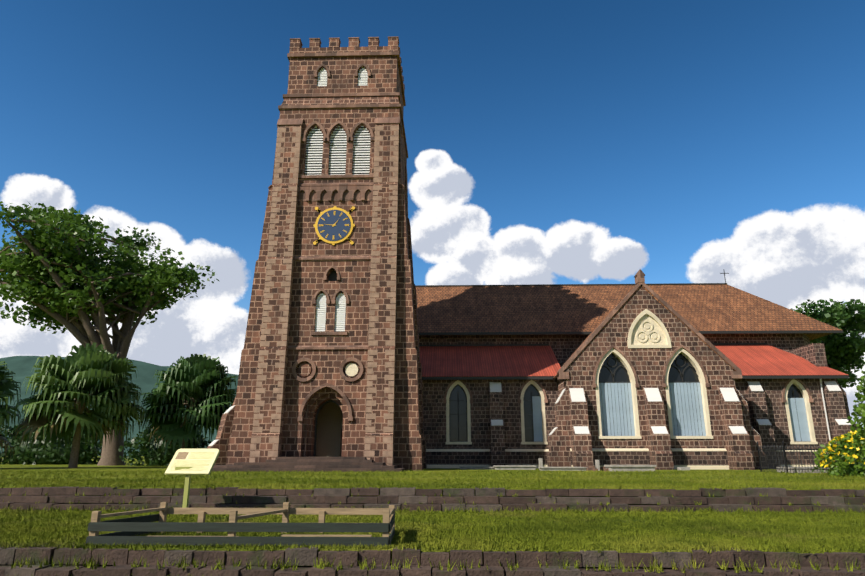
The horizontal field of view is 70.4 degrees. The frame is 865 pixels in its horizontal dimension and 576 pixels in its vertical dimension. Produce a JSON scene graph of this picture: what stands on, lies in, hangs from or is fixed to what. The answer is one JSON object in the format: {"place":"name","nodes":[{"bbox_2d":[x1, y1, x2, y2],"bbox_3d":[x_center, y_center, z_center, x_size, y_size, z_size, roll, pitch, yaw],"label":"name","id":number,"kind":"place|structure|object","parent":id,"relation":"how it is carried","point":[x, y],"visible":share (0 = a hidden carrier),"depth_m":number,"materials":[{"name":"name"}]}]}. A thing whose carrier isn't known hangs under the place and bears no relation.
{"place":"outdoors","nodes":[
{"label":"outdoors","id":0,"kind":"place"},
{"bbox_2d":[0,356,238,455],"bbox_3d":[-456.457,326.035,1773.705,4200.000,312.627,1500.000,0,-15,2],"label":"distant hills","id":1,"kind":"structure","parent":0,"point":[21,367],"depth_m":1435.86,"materials":[{"name":"green plant"}]},
{"bbox_2d":[316,402,341,456],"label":"door","id":2,"kind":"structure","parent":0,"point":[329,425],"depth_m":37.91,"materials":[{"name":"brown wood"}]},
{"bbox_2d":[0,456,864,575],"bbox_3d":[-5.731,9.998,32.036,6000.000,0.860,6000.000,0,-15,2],"label":"ground","id":3,"kind":"structure","parent":0,"point":[36,468],"depth_m":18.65,"materials":[{"name":"green plant"}]},
{"bbox_2d":[0,361,20,435],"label":"fan palm","id":4,"kind":"object","parent":3,"relation":"on","point":[6,384],"visible":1,"depth_m":37.65,"materials":[{"name":"green plant"}]},
{"bbox_2d":[0,433,13,458],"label":"palm fronds","id":5,"kind":"object","parent":4,"relation":"attached to","point":[4,441],"visible":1,"depth_m":36.87,"materials":[{"name":"green plant"}]},
{"bbox_2d":[0,425,139,464],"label":"hedge","id":6,"kind":"object","parent":3,"relation":"on","point":[5,459],"depth_m":54.74,"materials":[{"name":"green plant"}]},
{"bbox_2d":[14,342,144,467],"bbox_3d":[-22.718,7.561,39.388,7.702,8.120,7.558,0,-15,2],"label":"fan palm","id":7,"kind":"object","parent":3,"relation":"on","point":[88,369],"depth_m":38.48,"materials":[{"name":"green plant"}]},
{"bbox_2d":[13,411,128,447],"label":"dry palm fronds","id":8,"kind":"object","parent":7,"relation":"attached to","point":[41,422],"visible":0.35,"depth_m":37.47,"materials":[{"name":"green plant"}]},
{"bbox_2d":[0,201,218,465],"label":"tree","id":9,"kind":"object","parent":3,"relation":"on","point":[47,237],"depth_m":51.20,"materials":[{"name":"green plant"}]},
{"bbox_2d":[118,427,211,465],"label":"hedge","id":10,"kind":"object","parent":3,"relation":"on","point":[134,453],"depth_m":47.20,"materials":[{"name":"green plant"}]},
{"bbox_2d":[134,354,238,458],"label":"fan palm","id":11,"kind":"object","parent":3,"relation":"on","point":[184,379],"depth_m":43.55,"materials":[{"name":"green plant"}]},
{"bbox_2d":[148,415,195,445],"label":"palm fronds","id":12,"kind":"object","parent":11,"relation":"attached to","point":[156,429],"visible":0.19,"depth_m":45.46,"materials":[{"name":"green plant"}]},
{"bbox_2d":[165,450,219,514],"bbox_3d":[-5.385,4.316,13.687,1.071,1.378,0.437,-3,-16,9],"label":"sign post","id":13,"kind":"object","parent":3,"relation":"on","point":[186,490],"visible":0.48,"depth_m":13.52,"materials":[{"name":"metal"}]},
{"bbox_2d":[165,449,218,474],"bbox_3d":[-5.389,3.898,13.783,1.050,0.557,0.446,-3,-16,9],"label":"sign panel","id":14,"kind":"object","parent":13,"relation":"attached to","point":[193,470],"visible":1,"depth_m":13.74,"materials":[{"name":"beige plastic"}]},
{"bbox_2d":[175,452,188,458],"bbox_3d":[-5.697,3.813,13.935,0.250,0.159,0.125,-3,-16,9],"label":"sign picture","id":15,"kind":"object","parent":14,"relation":"attached to","point":[181,455],"visible":1,"depth_m":13.94},
{"bbox_2d":[171,452,214,470],"bbox_3d":[-5.393,3.889,13.745,0.933,0.386,0.367,0,-15,2],"label":"sign text","id":16,"kind":"object","parent":14,"relation":"attached to","point":[194,458],"visible":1,"depth_m":13.71},
{"bbox_2d":[86,502,394,545],"bbox_3d":[-2.738,3.613,9.442,4.290,0.493,1.520,0,-15,2],"label":"wooden fence frame","id":17,"kind":"object","parent":3,"relation":"on","point":[286,510],"visible":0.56,"depth_m":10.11,"materials":[{"name":"brown wood"}]},
{"bbox_2d":[212,457,404,471],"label":"entrance steps","id":18,"kind":"structure","parent":3,"relation":"on","point":[320,464],"depth_m":30.59,"materials":[{"name":"stone"}]},
{"bbox_2d":[207,38,426,470],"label":"corner buttresses","id":19,"kind":"structure","parent":3,"relation":"on","point":[233,443],"depth_m":34.24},
{"bbox_2d":[298,363,310,376],"bbox_3d":[-7.028,4.505,33.675,0.720,0.720,0.070,0,-15,2],"label":"roundel stone","id":20,"kind":"object","parent":19,"relation":"attached to","point":[304,369],"visible":1,"depth_m":33.64,"materials":[{"name":"brown stone"}]},
{"bbox_2d":[249,126,398,462],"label":"quoins","id":21,"kind":"object","parent":19,"relation":"attached to","point":[297,139],"visible":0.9,"depth_m":34.16,"materials":[{"name":"brown stone"}]},
{"bbox_2d":[313,206,354,245],"bbox_3d":[-5.733,-3.649,35.702,2.440,2.440,0.130,0,-15,2],"label":"clock frame","id":22,"kind":"object","parent":19,"relation":"attached to","point":[333,243],"visible":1,"depth_m":35.65,"materials":[{"name":"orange metal"}]},
{"bbox_2d":[317,210,350,240],"bbox_3d":[-5.733,-3.655,35.680,1.940,1.940,0.025,0,-15,2],"label":"clock face","id":23,"kind":"object","parent":22,"relation":"attached to","point":[337,229],"visible":0.92,"depth_m":35.67,"materials":[{"name":"blue"}]},
{"bbox_2d":[305,68,369,330],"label":"louvres","id":24,"kind":"object","parent":19,"relation":"attached to","point":[320,319],"visible":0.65,"depth_m":36.97,"materials":[{"name":"white wood"}]},
{"bbox_2d":[345,363,357,375],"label":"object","id":25,"kind":"object","parent":19,"relation":"attached to","point":[351,369],"visible":1,"depth_m":33.57,"materials":[{"name":"stone"}]},
{"bbox_2d":[208,381,850,446],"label":"caps","id":26,"kind":"object","parent":19,"relation":"on","point":[654,395],"visible":0.75,"depth_m":35.96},
{"bbox_2d":[305,71,809,456],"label":"window recesses","id":27,"kind":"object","parent":19,"relation":"attached to","point":[332,276],"depth_m":37.22,"materials":[{"name":"grey"}]},
{"bbox_2d":[450,353,801,440],"bbox_3d":[12.313,5.658,38.268,22.550,7.600,2.940,0,-15,2],"label":"window glass","id":28,"kind":"object","parent":27,"relation":"attached to","point":[674,375],"visible":0.19,"depth_m":39.01,"materials":[{"name":"black glass"}]},
{"bbox_2d":[279,107,406,456],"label":"tower wall","id":29,"kind":"structure","parent":3,"relation":"on","point":[309,282],"depth_m":34.57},
{"bbox_2d":[297,186,372,201],"bbox_3d":[-5.733,-5.576,36.234,4.600,0.900,0.160,0,-15,2],"label":"corbel table","id":30,"kind":"object","parent":29,"relation":"attached to","point":[335,193],"visible":0.96,"depth_m":36.22,"materials":[{"name":"brown stone"}]},
{"bbox_2d":[268,36,407,420],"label":"stone trim","id":31,"kind":"structure","parent":29,"relation":"attached to","point":[384,120],"depth_m":37.20,"materials":[{"name":"brown stone"}]},
{"bbox_2d":[287,56,403,112],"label":"tower upper wall","id":32,"kind":"structure","parent":29,"relation":"on","point":[384,77],"depth_m":38.95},
{"bbox_2d":[0,486,864,575],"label":"terrace walls","id":33,"kind":"structure","parent":3,"relation":"on","point":[485,498],"depth_m":8.36,"materials":[{"name":"grey stone"}]},
{"bbox_2d":[583,466,608,470],"bbox_3d":[8.566,9.314,31.640,1.379,0.251,1.265,0,-15,2],"label":"tomb rubble","id":34,"kind":"object","parent":3,"relation":"on","point":[590,468],"visible":0.58,"depth_m":31.30,"materials":[{"name":"stone"}]},
{"bbox_2d":[426,448,822,469],"bbox_3d":[12.550,10.183,36.541,26.300,1.160,3.190,0,-15,2],"label":"plinth course","id":35,"kind":"object","parent":3,"relation":"on","point":[714,467],"visible":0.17,"depth_m":37.50,"materials":[{"name":"beige stone"}]},
{"bbox_2d":[419,345,847,376],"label":"red aisle roof","id":36,"kind":"structure","parent":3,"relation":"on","point":[502,361],"depth_m":41.36,"materials":[{"name":"red metal"}]},
{"bbox_2d":[415,283,848,379],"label":"fascia","id":37,"kind":"structure","parent":36,"relation":"on","point":[574,333],"depth_m":44.01,"materials":[{"name":"brown wood"}]},
{"bbox_2d":[419,333,809,365],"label":"clerestory wall","id":38,"kind":"structure","parent":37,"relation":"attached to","point":[563,347],"depth_m":44.65,"materials":[{"name":"stone"}]},
{"bbox_2d":[416,285,840,339],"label":"roof tile","id":39,"kind":"object","parent":37,"relation":"attached to","point":[564,308],"visible":0.36,"depth_m":47.08,"materials":[{"name":"brown tile"}]},
{"bbox_2d":[426,343,857,467],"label":"nave buttresses","id":40,"kind":"structure","parent":3,"relation":"on","point":[836,401],"depth_m":38.06,"materials":[{"name":"stone"}]},
{"bbox_2d":[820,378,830,444],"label":"down pipes","id":41,"kind":"object","parent":40,"relation":"attached to","point":[825,409],"visible":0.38,"depth_m":38.41,"materials":[{"name":"white"}]},
{"bbox_2d":[459,458,828,472],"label":"tombs","id":42,"kind":"object","parent":3,"relation":"on","point":[597,466],"visible":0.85,"depth_m":31.89,"materials":[{"name":"stone"}]},
{"bbox_2d":[552,285,735,379],"bbox_3d":[13.046,3.714,41.859,10.660,5.595,9.720,0,-15,2],"label":"transept roof tile","id":43,"kind":"object","parent":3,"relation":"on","point":[555,377],"visible":0.11,"depth_m":37.60,"materials":[{"name":"brown tile"}]},
{"bbox_2d":[443,269,813,402],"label":"nave trim","id":44,"kind":"structure","parent":43,"relation":"attached to","point":[639,281],"depth_m":36.97,"materials":[{"name":"stone"}]},
{"bbox_2d":[446,309,817,443],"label":"window frames","id":45,"kind":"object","parent":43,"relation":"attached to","point":[696,366],"depth_m":37.03,"materials":[{"name":"stone"}]},
{"bbox_2d":[631,314,666,344],"bbox_3d":[13.065,2.530,37.349,2.300,2.050,0.160,0,-15,2],"label":"tracery panel","id":46,"kind":"object","parent":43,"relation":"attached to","point":[656,327],"visible":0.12,"depth_m":37.21,"materials":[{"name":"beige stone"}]},
{"bbox_2d":[547,387,766,469],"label":"buttresses","id":47,"kind":"structure","parent":3,"relation":"on","point":[742,451],"depth_m":35.18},
{"bbox_2d":[720,269,835,472],"bbox_3d":[19.934,3.332,39.050,5.312,15.700,21.726,-3,-16,10],"label":"ironwork","id":48,"kind":"object","parent":3,"relation":"on","point":[784,454],"visible":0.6,"depth_m":28.14,"materials":[{"name":"black metal"}]},
{"bbox_2d":[812,431,864,476],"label":"yellow bush","id":49,"kind":"object","parent":3,"relation":"on","point":[839,468],"depth_m":23.57,"materials":[{"name":"plant"}]},
{"bbox_2d":[846,363,864,456],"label":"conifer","id":50,"kind":"object","parent":3,"relation":"on","point":[859,410],"visible":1,"depth_m":17.89,"materials":[{"name":"green plant"}]},
{"bbox_2d":[0,0,864,427],"label":"sky","id":51,"kind":"structure","parent":0,"point":[548,141],"materials":[{"name":"blue"}]},
{"bbox_2d":[422,379,557,448],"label":"aisle wall","id":52,"kind":"structure","parent":0,"point":[434,411],"depth_m":39.06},
{"bbox_2d":[557,379,563,396],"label":"transept sides","id":53,"kind":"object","parent":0,"point":[560,385],"depth_m":38.39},
{"bbox_2d":[564,287,735,457],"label":"gable wall","id":54,"kind":"structure","parent":0,"point":[648,364],"depth_m":36.58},
{"bbox_2d":[532,383,810,441],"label":"shutters","id":55,"kind":"object","parent":54,"relation":"attached to","point":[686,413],"visible":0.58,"depth_m":36.36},
{"bbox_2d":[734,379,837,448],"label":"aisle wall","id":56,"kind":"structure","parent":0,"point":[776,407],"depth_m":38.60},
{"bbox_2d":[791,298,864,387],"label":"tree","id":57,"kind":"object","parent":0,"point":[842,353],"depth_m":70.56,"materials":[{"name":"green plant"}]}
]}

